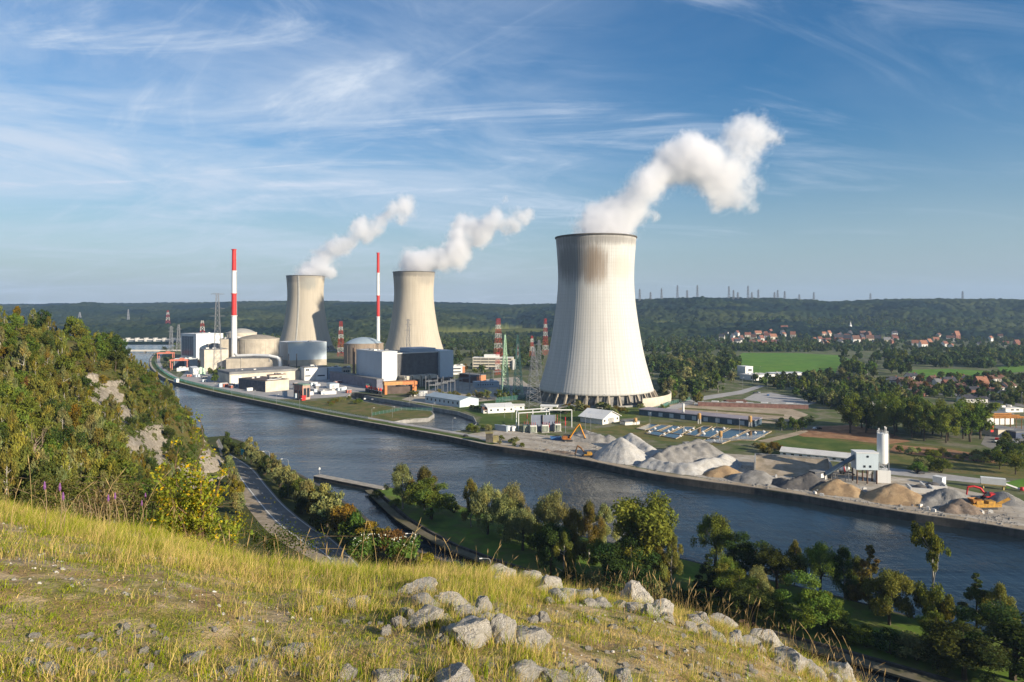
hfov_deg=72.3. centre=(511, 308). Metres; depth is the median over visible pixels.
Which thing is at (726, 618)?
rock
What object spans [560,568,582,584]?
bush
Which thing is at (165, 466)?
hillside tree
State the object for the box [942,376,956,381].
house
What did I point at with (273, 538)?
bramble bush
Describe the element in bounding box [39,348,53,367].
birch tree
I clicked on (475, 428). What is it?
bush
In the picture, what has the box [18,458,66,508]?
hillside tree
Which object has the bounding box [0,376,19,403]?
hillside tree
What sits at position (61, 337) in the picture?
birch tree
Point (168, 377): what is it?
grass verge
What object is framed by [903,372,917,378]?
house
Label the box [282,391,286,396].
grey cabinet
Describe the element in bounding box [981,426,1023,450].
works yard
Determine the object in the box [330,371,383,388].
building
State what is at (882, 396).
leafy tree
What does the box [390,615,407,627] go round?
rock
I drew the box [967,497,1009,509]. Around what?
crusher
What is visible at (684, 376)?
leafy tree
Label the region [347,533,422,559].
white flower plant
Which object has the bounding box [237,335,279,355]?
reactor building
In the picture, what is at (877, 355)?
leafy tree
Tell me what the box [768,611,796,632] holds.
bush
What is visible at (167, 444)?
hillside tree
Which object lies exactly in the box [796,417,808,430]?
leafy tree
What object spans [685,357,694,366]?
leafy tree
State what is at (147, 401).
hillside tree
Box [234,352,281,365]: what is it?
white duct
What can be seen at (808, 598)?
maple tree
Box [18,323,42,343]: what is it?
hillside tree
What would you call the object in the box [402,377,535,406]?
switchyard ground
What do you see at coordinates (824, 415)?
ground
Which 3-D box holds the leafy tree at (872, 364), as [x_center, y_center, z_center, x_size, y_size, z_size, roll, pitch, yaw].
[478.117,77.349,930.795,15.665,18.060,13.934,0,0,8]
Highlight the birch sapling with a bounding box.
[137,409,253,549]
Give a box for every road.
[157,354,504,441]
[217,439,359,567]
[667,385,763,408]
[887,468,1009,482]
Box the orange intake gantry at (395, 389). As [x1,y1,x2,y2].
[382,380,416,394]
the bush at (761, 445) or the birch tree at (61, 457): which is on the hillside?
the birch tree at (61, 457)
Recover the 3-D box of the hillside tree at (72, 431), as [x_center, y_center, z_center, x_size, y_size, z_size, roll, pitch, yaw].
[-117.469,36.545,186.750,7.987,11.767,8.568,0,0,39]
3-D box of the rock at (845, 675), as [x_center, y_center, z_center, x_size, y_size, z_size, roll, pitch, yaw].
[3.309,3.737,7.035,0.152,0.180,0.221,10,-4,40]
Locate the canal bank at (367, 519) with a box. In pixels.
[226,435,470,570]
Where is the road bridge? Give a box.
[131,350,179,351]
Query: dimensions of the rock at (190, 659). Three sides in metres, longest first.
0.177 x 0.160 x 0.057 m
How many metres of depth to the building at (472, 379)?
816.13 m
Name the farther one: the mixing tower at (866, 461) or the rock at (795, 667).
the mixing tower at (866, 461)
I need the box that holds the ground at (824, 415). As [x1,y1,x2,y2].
[154,333,1023,500]
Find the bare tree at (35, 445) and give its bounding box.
[20,424,49,453]
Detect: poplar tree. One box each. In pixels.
[610,489,679,587]
[902,520,955,622]
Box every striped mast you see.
[337,321,343,356]
[494,319,502,355]
[495,352,500,374]
[529,336,533,354]
[542,320,548,354]
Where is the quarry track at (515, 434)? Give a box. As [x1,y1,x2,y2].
[471,430,601,451]
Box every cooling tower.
[280,275,335,350]
[384,271,442,349]
[531,233,658,407]
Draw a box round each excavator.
[562,424,585,441]
[574,445,591,456]
[966,486,994,499]
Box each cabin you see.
[414,391,427,395]
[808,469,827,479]
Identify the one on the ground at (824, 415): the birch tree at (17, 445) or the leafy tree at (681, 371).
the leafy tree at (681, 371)
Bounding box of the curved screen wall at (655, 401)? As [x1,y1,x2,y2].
[642,390,670,406]
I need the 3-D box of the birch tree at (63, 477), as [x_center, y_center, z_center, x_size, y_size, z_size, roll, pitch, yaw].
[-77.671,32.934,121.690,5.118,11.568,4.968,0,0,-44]
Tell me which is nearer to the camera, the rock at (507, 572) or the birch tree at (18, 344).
the rock at (507, 572)
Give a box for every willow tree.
[469,481,503,534]
[482,496,520,534]
[492,480,531,516]
[501,508,541,550]
[532,488,570,533]
[689,511,732,565]
[796,540,843,592]
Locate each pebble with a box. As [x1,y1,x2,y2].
[28,632,41,638]
[42,643,53,647]
[65,646,73,651]
[77,647,84,652]
[85,632,93,638]
[96,650,106,656]
[119,622,130,631]
[138,646,148,653]
[145,662,153,670]
[210,626,217,632]
[256,654,265,660]
[264,640,273,645]
[289,672,298,676]
[340,619,349,623]
[545,597,554,603]
[557,661,564,668]
[607,624,617,629]
[621,662,629,667]
[625,615,632,621]
[665,650,673,656]
[695,645,705,652]
[730,672,740,678]
[748,668,758,674]
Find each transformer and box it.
[522,424,529,432]
[529,422,537,432]
[541,424,549,432]
[553,421,561,431]
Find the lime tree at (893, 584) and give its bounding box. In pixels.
[860,567,917,624]
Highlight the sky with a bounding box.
[0,0,1023,304]
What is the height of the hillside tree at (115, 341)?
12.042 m
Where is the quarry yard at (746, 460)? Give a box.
[497,435,1023,525]
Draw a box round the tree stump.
[738,619,757,631]
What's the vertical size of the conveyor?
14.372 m
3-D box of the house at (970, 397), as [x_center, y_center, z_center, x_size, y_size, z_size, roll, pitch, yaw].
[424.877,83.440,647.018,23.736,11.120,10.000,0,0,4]
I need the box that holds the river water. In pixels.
[115,344,1023,681]
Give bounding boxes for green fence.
[155,361,366,418]
[372,407,429,414]
[496,387,536,402]
[657,397,691,407]
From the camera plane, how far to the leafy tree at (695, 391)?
661.96 m
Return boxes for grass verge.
[151,354,496,443]
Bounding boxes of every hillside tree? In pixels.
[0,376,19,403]
[0,383,26,404]
[0,391,5,402]
[0,425,18,442]
[1,323,18,340]
[2,367,28,386]
[3,337,18,348]
[7,313,24,329]
[7,398,39,429]
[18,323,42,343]
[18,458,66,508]
[20,387,35,400]
[21,376,45,397]
[22,334,41,351]
[22,418,59,447]
[26,350,44,369]
[28,309,52,328]
[31,367,49,382]
[33,447,72,472]
[36,428,67,449]
[38,331,54,346]
[39,345,55,356]
[40,438,66,450]
[41,411,58,422]
[42,398,70,422]
[55,351,86,373]
[57,424,88,449]
[63,397,86,416]
[64,316,84,335]
[64,370,79,386]
[71,322,88,337]
[74,375,91,390]
[77,335,94,357]
[77,442,96,467]
[79,358,94,372]
[79,439,94,460]
[80,407,87,423]
[81,326,92,340]
[81,402,107,423]
[81,455,138,498]
[88,438,121,459]
[94,340,109,359]
[95,332,108,343]
[96,337,112,351]
[98,358,111,371]
[98,420,116,427]
[100,443,126,459]
[101,427,129,452]
[102,425,120,438]
[105,350,126,371]
[106,482,140,520]
[107,334,127,351]
[115,459,140,488]
[117,441,128,450]
[119,346,131,356]
[124,416,136,425]
[129,462,143,480]
[129,493,144,517]
[130,480,147,497]
[131,384,139,392]
[131,507,148,522]
[135,389,148,400]
[135,400,146,412]
[139,413,151,425]
[139,422,145,428]
[139,478,152,498]
[140,374,149,384]
[142,505,161,523]
[144,385,155,395]
[144,396,153,405]
[145,370,156,380]
[145,458,159,471]
[150,462,161,474]
[159,409,166,417]
[161,460,170,471]
[162,388,171,398]
[162,438,173,449]
[163,428,175,438]
[165,405,177,416]
[165,448,179,462]
[170,445,182,456]
[175,414,181,421]
[176,442,184,452]
[177,409,187,420]
[183,407,193,416]
[185,451,195,463]
[189,443,196,451]
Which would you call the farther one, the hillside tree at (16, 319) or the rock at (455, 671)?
the hillside tree at (16, 319)
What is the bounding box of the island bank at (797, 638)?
[375,486,994,681]
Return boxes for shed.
[425,392,478,407]
[480,402,514,412]
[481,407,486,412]
[513,404,524,409]
[540,404,557,410]
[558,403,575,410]
[578,408,620,424]
[723,399,746,402]
[779,446,850,462]
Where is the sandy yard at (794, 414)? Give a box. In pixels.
[669,403,807,422]
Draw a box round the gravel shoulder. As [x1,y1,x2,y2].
[216,441,330,565]
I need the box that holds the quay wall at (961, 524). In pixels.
[488,445,1023,538]
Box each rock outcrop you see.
[85,372,98,385]
[85,380,123,405]
[118,404,131,428]
[125,431,145,453]
[139,423,166,453]
[153,450,169,465]
[178,463,189,477]
[188,465,211,488]
[199,440,224,481]
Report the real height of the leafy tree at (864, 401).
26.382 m
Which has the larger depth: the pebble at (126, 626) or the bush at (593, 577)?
the bush at (593, 577)
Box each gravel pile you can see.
[561,430,615,442]
[591,437,648,463]
[623,433,659,456]
[637,454,741,474]
[649,439,724,462]
[727,470,774,484]
[771,472,825,490]
[920,488,970,508]
[983,491,1023,506]
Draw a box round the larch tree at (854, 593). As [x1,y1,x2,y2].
[843,544,884,611]
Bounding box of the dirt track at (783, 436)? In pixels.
[759,430,807,441]
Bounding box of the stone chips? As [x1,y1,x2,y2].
[0,523,800,681]
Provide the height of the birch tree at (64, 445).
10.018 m
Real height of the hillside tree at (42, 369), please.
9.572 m
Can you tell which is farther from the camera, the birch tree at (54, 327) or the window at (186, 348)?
the window at (186, 348)
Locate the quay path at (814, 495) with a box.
[490,444,1023,528]
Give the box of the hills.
[0,296,1023,343]
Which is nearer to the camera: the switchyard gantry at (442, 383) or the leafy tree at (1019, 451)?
the leafy tree at (1019, 451)
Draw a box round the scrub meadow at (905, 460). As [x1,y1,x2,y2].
[757,435,1023,478]
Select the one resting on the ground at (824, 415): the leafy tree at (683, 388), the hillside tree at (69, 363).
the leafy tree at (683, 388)
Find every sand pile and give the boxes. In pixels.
[702,465,740,477]
[811,479,865,497]
[861,483,923,506]
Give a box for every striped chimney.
[231,249,236,356]
[376,253,379,340]
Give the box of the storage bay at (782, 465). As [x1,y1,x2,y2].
[754,453,832,479]
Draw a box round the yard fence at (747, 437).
[704,434,763,442]
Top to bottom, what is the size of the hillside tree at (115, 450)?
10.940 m
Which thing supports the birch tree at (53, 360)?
on the hillside
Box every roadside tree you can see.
[221,432,231,446]
[243,436,258,463]
[265,453,281,480]
[279,464,298,495]
[305,488,329,512]
[310,482,344,526]
[355,521,390,555]
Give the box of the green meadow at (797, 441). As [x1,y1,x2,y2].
[773,435,876,451]
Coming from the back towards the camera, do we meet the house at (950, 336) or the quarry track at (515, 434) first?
the house at (950, 336)
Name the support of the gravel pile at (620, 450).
on the quarry yard at (746, 460)
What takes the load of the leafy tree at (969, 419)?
on the ground at (824, 415)
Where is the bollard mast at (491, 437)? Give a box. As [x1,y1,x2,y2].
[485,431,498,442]
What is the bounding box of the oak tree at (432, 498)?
[403,477,456,519]
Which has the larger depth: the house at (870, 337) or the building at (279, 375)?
the house at (870, 337)
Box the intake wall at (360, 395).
[354,392,383,397]
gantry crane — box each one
[157,351,174,357]
[169,358,188,369]
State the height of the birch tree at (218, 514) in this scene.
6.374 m
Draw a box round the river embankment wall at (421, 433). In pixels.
[149,355,487,449]
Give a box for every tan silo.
[697,413,700,423]
[748,415,751,426]
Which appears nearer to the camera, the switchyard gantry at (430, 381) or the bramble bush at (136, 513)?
the bramble bush at (136, 513)
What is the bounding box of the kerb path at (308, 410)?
[150,354,489,444]
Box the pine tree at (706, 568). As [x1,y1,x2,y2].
[692,554,728,598]
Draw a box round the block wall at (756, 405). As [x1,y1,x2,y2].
[698,401,807,408]
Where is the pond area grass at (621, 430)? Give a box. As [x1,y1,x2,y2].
[588,422,775,445]
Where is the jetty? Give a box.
[314,474,383,490]
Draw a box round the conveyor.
[825,454,854,481]
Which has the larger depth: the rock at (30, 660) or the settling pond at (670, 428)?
the settling pond at (670, 428)
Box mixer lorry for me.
[839,466,855,474]
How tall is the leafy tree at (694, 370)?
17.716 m
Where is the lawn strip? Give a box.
[1006,478,1023,487]
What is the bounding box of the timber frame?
[990,413,1023,428]
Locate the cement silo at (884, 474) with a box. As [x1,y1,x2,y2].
[873,426,890,482]
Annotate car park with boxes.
[745,392,815,404]
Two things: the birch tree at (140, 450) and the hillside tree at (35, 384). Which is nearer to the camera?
the hillside tree at (35, 384)
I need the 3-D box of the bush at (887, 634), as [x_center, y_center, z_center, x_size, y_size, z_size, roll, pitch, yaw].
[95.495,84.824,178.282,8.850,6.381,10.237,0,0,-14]
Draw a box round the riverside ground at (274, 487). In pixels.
[205,436,447,569]
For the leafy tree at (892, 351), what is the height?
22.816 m
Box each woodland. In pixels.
[202,330,550,369]
[641,312,1023,406]
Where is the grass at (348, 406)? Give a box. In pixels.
[303,397,431,421]
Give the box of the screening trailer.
[980,476,1023,490]
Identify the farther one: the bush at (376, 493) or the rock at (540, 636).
the bush at (376, 493)
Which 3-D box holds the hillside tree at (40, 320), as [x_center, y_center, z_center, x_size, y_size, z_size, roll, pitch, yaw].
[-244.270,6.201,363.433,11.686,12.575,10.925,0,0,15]
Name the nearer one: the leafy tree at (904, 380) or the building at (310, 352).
the leafy tree at (904, 380)
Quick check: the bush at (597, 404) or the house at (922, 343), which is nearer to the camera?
the bush at (597, 404)
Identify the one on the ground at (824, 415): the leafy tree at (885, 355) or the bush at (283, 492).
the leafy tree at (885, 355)
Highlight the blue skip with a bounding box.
[550,435,560,439]
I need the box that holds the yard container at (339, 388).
[336,387,344,390]
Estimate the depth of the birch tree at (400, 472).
303.74 m
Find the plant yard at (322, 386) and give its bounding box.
[180,371,364,398]
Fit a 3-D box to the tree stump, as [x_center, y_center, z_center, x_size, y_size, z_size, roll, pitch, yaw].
[3.027,4.149,9.012,0.298,0.280,0.191,0,0,-23]
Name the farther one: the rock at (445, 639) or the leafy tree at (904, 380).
the leafy tree at (904, 380)
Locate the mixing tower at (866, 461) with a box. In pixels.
[851,449,878,483]
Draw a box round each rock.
[20,657,43,669]
[35,660,60,675]
[175,650,205,664]
[224,665,241,675]
[278,642,307,657]
[304,642,313,652]
[309,605,324,613]
[330,598,342,607]
[335,663,357,679]
[344,597,356,610]
[355,595,369,604]
[371,668,408,681]
[380,624,390,635]
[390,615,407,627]
[396,607,413,617]
[398,577,437,593]
[406,604,443,629]
[407,674,419,681]
[411,592,440,608]
[433,591,469,609]
[433,632,442,643]
[434,662,474,681]
[440,625,446,634]
[440,635,453,645]
[445,615,491,649]
[454,604,481,617]
[456,610,469,617]
[475,595,492,612]
[481,612,495,621]
[490,613,516,644]
[491,563,516,576]
[495,568,509,576]
[504,659,543,681]
[514,626,551,653]
[517,570,542,580]
[528,615,538,623]
[537,584,546,592]
[537,611,551,622]
[539,667,573,681]
[540,575,562,590]
[548,588,569,602]
[560,588,576,598]
[570,664,604,681]
[575,588,592,597]
[582,597,598,607]
[594,597,606,606]
[596,601,612,607]
[613,667,632,681]
[614,599,625,607]
[619,580,653,602]
[625,602,643,610]
[640,602,658,617]
[651,598,673,614]
[659,612,673,624]
[684,621,697,631]
[687,614,698,618]
[687,617,705,623]
[697,612,709,624]
[697,623,714,630]
[704,630,727,643]
[707,612,737,628]
[727,635,735,643]
[729,629,743,643]
[742,634,755,646]
[749,628,783,652]
[754,643,766,654]
[772,656,783,664]
[773,645,808,670]
[783,660,801,673]
[807,668,827,681]
[808,659,826,675]
[824,661,855,681]
[827,672,843,681]
[836,671,848,681]
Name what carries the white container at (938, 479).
on the quarry yard at (746, 460)
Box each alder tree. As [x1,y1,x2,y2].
[527,521,573,574]
[594,535,661,588]
[726,581,784,622]
[918,619,1011,681]
[949,600,1023,681]
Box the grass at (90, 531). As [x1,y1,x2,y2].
[0,496,866,681]
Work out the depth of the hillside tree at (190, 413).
380.19 m
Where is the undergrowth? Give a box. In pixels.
[0,323,238,540]
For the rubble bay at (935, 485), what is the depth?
333.71 m
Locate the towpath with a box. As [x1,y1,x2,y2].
[365,490,944,681]
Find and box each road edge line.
[219,445,330,559]
[233,456,354,562]
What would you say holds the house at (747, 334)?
on the ground at (824, 415)
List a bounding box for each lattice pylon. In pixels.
[168,326,173,349]
[176,324,180,351]
[210,293,224,373]
[406,319,410,346]
[500,335,509,396]
[512,335,522,396]
[525,347,541,408]
[536,340,541,374]
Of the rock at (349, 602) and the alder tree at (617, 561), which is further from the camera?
the alder tree at (617, 561)
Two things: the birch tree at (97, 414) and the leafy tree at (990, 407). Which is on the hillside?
the birch tree at (97, 414)
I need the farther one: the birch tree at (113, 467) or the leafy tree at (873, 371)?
the leafy tree at (873, 371)
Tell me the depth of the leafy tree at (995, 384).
729.09 m
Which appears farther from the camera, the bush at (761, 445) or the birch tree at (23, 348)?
the bush at (761, 445)
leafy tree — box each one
[211,374,218,382]
[409,390,418,395]
[484,390,490,399]
[497,389,502,399]
[525,522,545,550]
[650,559,676,581]
[661,376,675,391]
[661,388,667,395]
[662,376,678,389]
[666,353,675,361]
[668,361,680,370]
[673,374,683,384]
[675,367,692,376]
[677,383,687,393]
[680,373,689,380]
[681,391,688,398]
[682,352,689,359]
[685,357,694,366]
[690,388,699,395]
[692,367,700,377]
[695,350,702,358]
[700,375,711,391]
[703,352,712,360]
[708,361,716,370]
[709,373,724,389]
[711,563,741,597]
[712,554,740,579]
[718,365,728,379]
[722,349,730,356]
[722,357,730,365]
[725,358,740,369]
[726,365,733,371]
[726,371,736,382]
[741,565,774,594]
[776,417,786,428]
[777,381,783,390]
[788,417,798,430]
[791,377,797,388]
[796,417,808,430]
[798,376,809,388]
[806,375,816,381]
[806,415,814,423]
[810,369,819,377]
[810,385,819,400]
[817,390,827,404]
[822,376,828,385]
[822,390,839,406]
[835,395,864,432]
[836,381,848,390]
[837,390,847,405]
[838,349,849,359]
[838,360,852,371]
[838,367,847,374]
[839,373,847,381]
[847,391,862,402]
[848,377,855,385]
[851,362,858,371]
[851,391,872,427]
[854,379,869,389]
[854,396,874,432]
[855,350,862,358]
[855,362,867,374]
[856,375,866,383]
[856,384,862,393]
[863,363,871,374]
[866,381,876,390]
[866,404,888,430]
[868,354,875,362]
[868,361,876,369]
[868,383,875,392]
[870,366,878,376]
[870,392,886,407]
[872,350,881,360]
[876,401,892,431]
[881,397,906,435]
[882,352,890,359]
[883,359,898,372]
[883,390,911,431]
[887,347,897,356]
[889,388,900,396]
[894,350,907,361]
[897,361,907,372]
[899,387,907,396]
[900,355,917,364]
[900,376,910,384]
[901,401,922,437]
[903,394,930,433]
[905,362,912,372]
[908,380,916,387]
[908,399,938,440]
[912,403,930,435]
[915,374,923,381]
[915,611,948,638]
[916,390,924,397]
[923,398,945,434]
[928,405,951,437]
[930,388,937,396]
[930,404,961,442]
[931,383,943,392]
[934,406,963,440]
[939,618,963,639]
[952,371,962,379]
[952,397,976,438]
[953,400,987,441]
[956,388,963,394]
[961,398,1002,438]
[974,390,985,396]
[990,393,999,400]
[990,445,1007,468]
[991,381,1001,386]
[994,437,1019,457]
[997,431,1012,449]
[1000,641,1020,662]
[1003,449,1023,474]
[1004,397,1014,404]
[1006,445,1023,458]
[1008,391,1020,399]
[1013,386,1023,392]
[1013,434,1023,454]
[1016,443,1023,457]
[1017,395,1023,403]
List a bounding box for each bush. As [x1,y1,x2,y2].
[0,347,8,359]
[0,463,141,519]
[12,475,184,526]
[45,486,275,533]
[98,375,109,383]
[208,515,369,561]
[221,444,229,457]
[222,455,235,473]
[227,442,237,452]
[227,466,240,485]
[229,478,244,496]
[229,492,245,514]
[234,442,245,456]
[251,451,264,465]
[256,454,271,474]
[271,467,284,486]
[278,484,290,497]
[288,478,303,498]
[293,478,314,503]
[293,497,310,513]
[308,511,326,530]
[326,503,357,536]
[336,509,365,544]
[347,532,374,560]
[369,489,384,498]
[375,529,405,559]
[388,498,401,505]
[392,537,414,564]
[411,552,440,568]
[443,561,461,569]
[447,501,460,512]
[470,425,479,431]
[484,424,492,430]
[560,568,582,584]
[561,406,572,413]
[575,404,583,410]
[580,571,607,588]
[595,401,602,406]
[613,405,625,411]
[636,403,644,408]
[645,579,671,599]
[669,587,689,604]
[684,589,707,609]
[703,595,731,615]
[756,442,766,450]
[763,447,772,453]
[767,441,778,449]
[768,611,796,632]
[819,615,862,638]
[844,624,882,649]
[868,627,908,657]
[893,630,931,661]
[895,445,903,451]
[904,447,918,454]
[907,461,927,471]
[911,456,929,470]
[915,638,959,675]
[920,455,933,469]
[925,449,942,457]
[930,457,953,472]
[937,447,947,453]
[952,454,964,460]
[968,453,983,461]
[969,449,981,455]
[979,457,989,462]
[981,449,991,453]
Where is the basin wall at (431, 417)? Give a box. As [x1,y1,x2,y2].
[346,393,476,431]
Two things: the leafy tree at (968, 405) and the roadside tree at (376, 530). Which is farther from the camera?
the leafy tree at (968, 405)
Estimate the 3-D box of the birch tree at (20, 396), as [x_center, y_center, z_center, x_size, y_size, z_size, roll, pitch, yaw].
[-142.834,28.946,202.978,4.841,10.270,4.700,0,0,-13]
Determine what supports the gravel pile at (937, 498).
on the quarry yard at (746, 460)
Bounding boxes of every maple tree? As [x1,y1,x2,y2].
[586,538,612,576]
[711,568,760,609]
[722,531,767,578]
[754,543,808,590]
[773,570,842,631]
[811,591,850,626]
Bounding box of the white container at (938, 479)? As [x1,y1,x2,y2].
[933,475,945,484]
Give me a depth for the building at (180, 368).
967.53 m
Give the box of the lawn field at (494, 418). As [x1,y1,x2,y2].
[452,400,635,425]
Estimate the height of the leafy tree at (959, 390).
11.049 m
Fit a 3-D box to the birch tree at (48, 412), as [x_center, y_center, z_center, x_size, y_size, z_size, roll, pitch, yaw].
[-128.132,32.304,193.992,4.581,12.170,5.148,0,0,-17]
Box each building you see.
[174,357,197,367]
[177,366,188,370]
[181,332,222,358]
[189,366,199,374]
[200,347,228,370]
[206,343,219,347]
[217,366,299,383]
[220,337,230,356]
[225,328,256,337]
[226,356,282,368]
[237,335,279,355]
[239,376,288,391]
[267,373,285,377]
[279,340,326,366]
[293,383,310,400]
[300,364,326,380]
[320,389,335,394]
[327,365,341,378]
[327,382,338,388]
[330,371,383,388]
[342,366,350,372]
[344,337,383,363]
[352,347,452,386]
[453,364,464,374]
[459,372,485,382]
[472,354,515,369]
[473,379,498,387]
[494,424,507,431]
[619,419,639,424]
[638,407,762,426]
[737,365,752,374]
[740,373,774,380]
[765,371,802,377]
[947,406,1013,424]
[973,425,1013,436]
[997,404,1023,411]
[997,425,1023,438]
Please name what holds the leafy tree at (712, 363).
on the ground at (824, 415)
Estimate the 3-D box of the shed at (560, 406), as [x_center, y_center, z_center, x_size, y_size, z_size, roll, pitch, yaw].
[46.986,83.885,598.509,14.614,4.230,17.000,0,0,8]
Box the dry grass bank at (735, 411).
[684,408,783,415]
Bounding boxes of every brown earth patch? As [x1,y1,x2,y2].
[799,425,909,443]
[890,445,995,462]
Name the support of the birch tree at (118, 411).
on the hillside
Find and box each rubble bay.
[907,484,934,492]
[920,481,947,489]
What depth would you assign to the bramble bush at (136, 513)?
9.88 m
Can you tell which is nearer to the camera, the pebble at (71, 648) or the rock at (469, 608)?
the pebble at (71, 648)
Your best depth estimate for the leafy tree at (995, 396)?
652.05 m
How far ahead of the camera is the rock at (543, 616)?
5.44 m
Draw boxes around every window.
[175,361,184,367]
[182,336,192,355]
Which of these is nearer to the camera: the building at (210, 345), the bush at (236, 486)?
the bush at (236, 486)
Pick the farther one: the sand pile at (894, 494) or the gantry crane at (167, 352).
the gantry crane at (167, 352)
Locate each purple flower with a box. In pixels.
[43,481,46,527]
[59,483,61,527]
[62,492,65,526]
[114,493,116,526]
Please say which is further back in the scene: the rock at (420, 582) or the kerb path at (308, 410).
the kerb path at (308, 410)
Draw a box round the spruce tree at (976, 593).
[954,573,997,633]
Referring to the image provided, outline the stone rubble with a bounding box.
[531,433,1018,526]
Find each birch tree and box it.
[0,310,7,322]
[0,326,6,347]
[0,360,17,386]
[0,404,10,429]
[0,433,11,466]
[0,440,21,491]
[0,445,21,493]
[3,394,13,406]
[4,344,15,364]
[4,420,20,440]
[5,371,20,388]
[5,405,23,431]
[8,431,36,493]
[9,409,22,435]
[10,341,27,369]
[11,340,31,373]
[13,305,23,318]
[13,436,33,491]
[14,451,32,494]
[15,392,26,408]
[24,422,39,452]
[26,448,49,505]
[27,308,39,325]
[27,354,40,377]
[31,394,45,417]
[31,405,41,419]
[38,342,45,356]
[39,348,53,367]
[40,323,48,341]
[40,361,57,387]
[41,381,60,409]
[42,403,58,438]
[43,375,58,399]
[45,316,53,329]
[46,444,56,453]
[48,349,55,364]
[49,467,81,515]
[51,321,56,331]
[51,448,77,496]
[52,328,64,344]
[52,340,63,363]
[52,377,62,402]
[52,407,74,433]
[52,450,60,464]
[55,420,63,443]
[56,331,68,352]
[57,366,72,394]
[59,382,69,405]
[62,440,68,468]
[67,403,85,435]
[67,435,83,467]
[67,446,84,480]
[70,446,92,480]
[71,378,87,401]
[72,365,83,376]
[73,424,85,446]
[80,471,98,507]
[84,389,91,405]
[85,414,97,442]
[89,457,105,496]
[90,347,97,361]
[90,427,104,446]
[92,333,97,344]
[92,409,107,429]
[92,449,101,463]
[94,470,114,515]
[96,458,120,519]
[101,398,109,415]
[104,393,116,414]
[104,431,111,445]
[105,474,127,521]
[106,408,120,436]
[111,435,120,454]
[114,402,122,422]
[120,368,128,383]
[120,446,128,459]
[125,363,130,376]
[127,391,133,404]
[130,366,136,375]
[130,402,137,415]
[131,411,138,421]
[131,451,137,460]
[134,459,142,475]
[134,482,144,498]
[137,444,146,457]
[138,453,145,467]
[144,469,153,482]
[146,398,152,410]
[158,392,163,400]
[160,466,167,479]
[163,399,168,411]
[163,412,170,425]
[164,377,169,387]
[170,463,175,476]
[179,420,185,431]
[189,427,196,439]
[216,511,222,525]
[383,462,413,508]
[408,465,437,510]
[461,477,486,526]
[551,531,575,577]
[563,506,590,566]
[578,500,606,557]
[592,502,621,541]
[644,544,675,583]
[653,527,683,591]
[785,540,806,584]
[829,545,859,599]
[850,555,872,595]
[976,581,1020,638]
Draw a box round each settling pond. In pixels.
[636,423,658,430]
[646,430,665,436]
[647,424,669,430]
[659,425,681,432]
[662,432,682,438]
[671,426,694,433]
[684,425,711,435]
[696,427,728,437]
[704,438,730,443]
[712,428,748,439]
[731,430,771,440]
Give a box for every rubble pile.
[543,449,573,454]
[939,498,985,514]
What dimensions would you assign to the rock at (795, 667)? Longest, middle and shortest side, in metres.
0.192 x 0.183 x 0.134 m
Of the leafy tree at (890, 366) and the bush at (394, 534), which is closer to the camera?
the bush at (394, 534)
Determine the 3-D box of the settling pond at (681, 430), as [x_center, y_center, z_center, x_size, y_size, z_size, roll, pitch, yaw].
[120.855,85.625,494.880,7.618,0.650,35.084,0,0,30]
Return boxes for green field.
[736,353,849,373]
[908,369,990,378]
[997,365,1023,371]
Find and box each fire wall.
[531,414,543,430]
[543,415,555,430]
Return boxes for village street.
[907,388,1023,406]
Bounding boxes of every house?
[744,332,750,338]
[769,334,776,340]
[790,331,795,337]
[833,334,842,340]
[843,334,851,339]
[851,335,859,341]
[865,335,873,341]
[886,375,898,382]
[895,376,912,384]
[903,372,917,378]
[907,381,923,388]
[911,340,919,345]
[918,340,927,347]
[926,375,936,381]
[932,378,942,384]
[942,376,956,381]
[946,335,954,341]
[953,331,959,338]
[954,382,966,387]
[956,394,988,402]
[964,385,979,392]
[972,375,989,385]
[986,374,998,381]
[986,387,998,391]
[998,374,1003,381]
[1001,381,1016,386]
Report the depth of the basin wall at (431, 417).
600.38 m
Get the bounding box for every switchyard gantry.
[425,375,437,391]
[429,379,441,392]
[435,381,447,391]
[461,373,469,390]
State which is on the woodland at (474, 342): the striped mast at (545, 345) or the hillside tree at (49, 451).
the striped mast at (545, 345)
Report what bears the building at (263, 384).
on the plant yard at (322, 386)
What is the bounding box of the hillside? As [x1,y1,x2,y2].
[0,328,250,556]
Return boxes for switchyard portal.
[516,408,571,430]
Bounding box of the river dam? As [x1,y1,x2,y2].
[124,338,179,340]
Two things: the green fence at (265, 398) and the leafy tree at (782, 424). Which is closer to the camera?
the leafy tree at (782, 424)

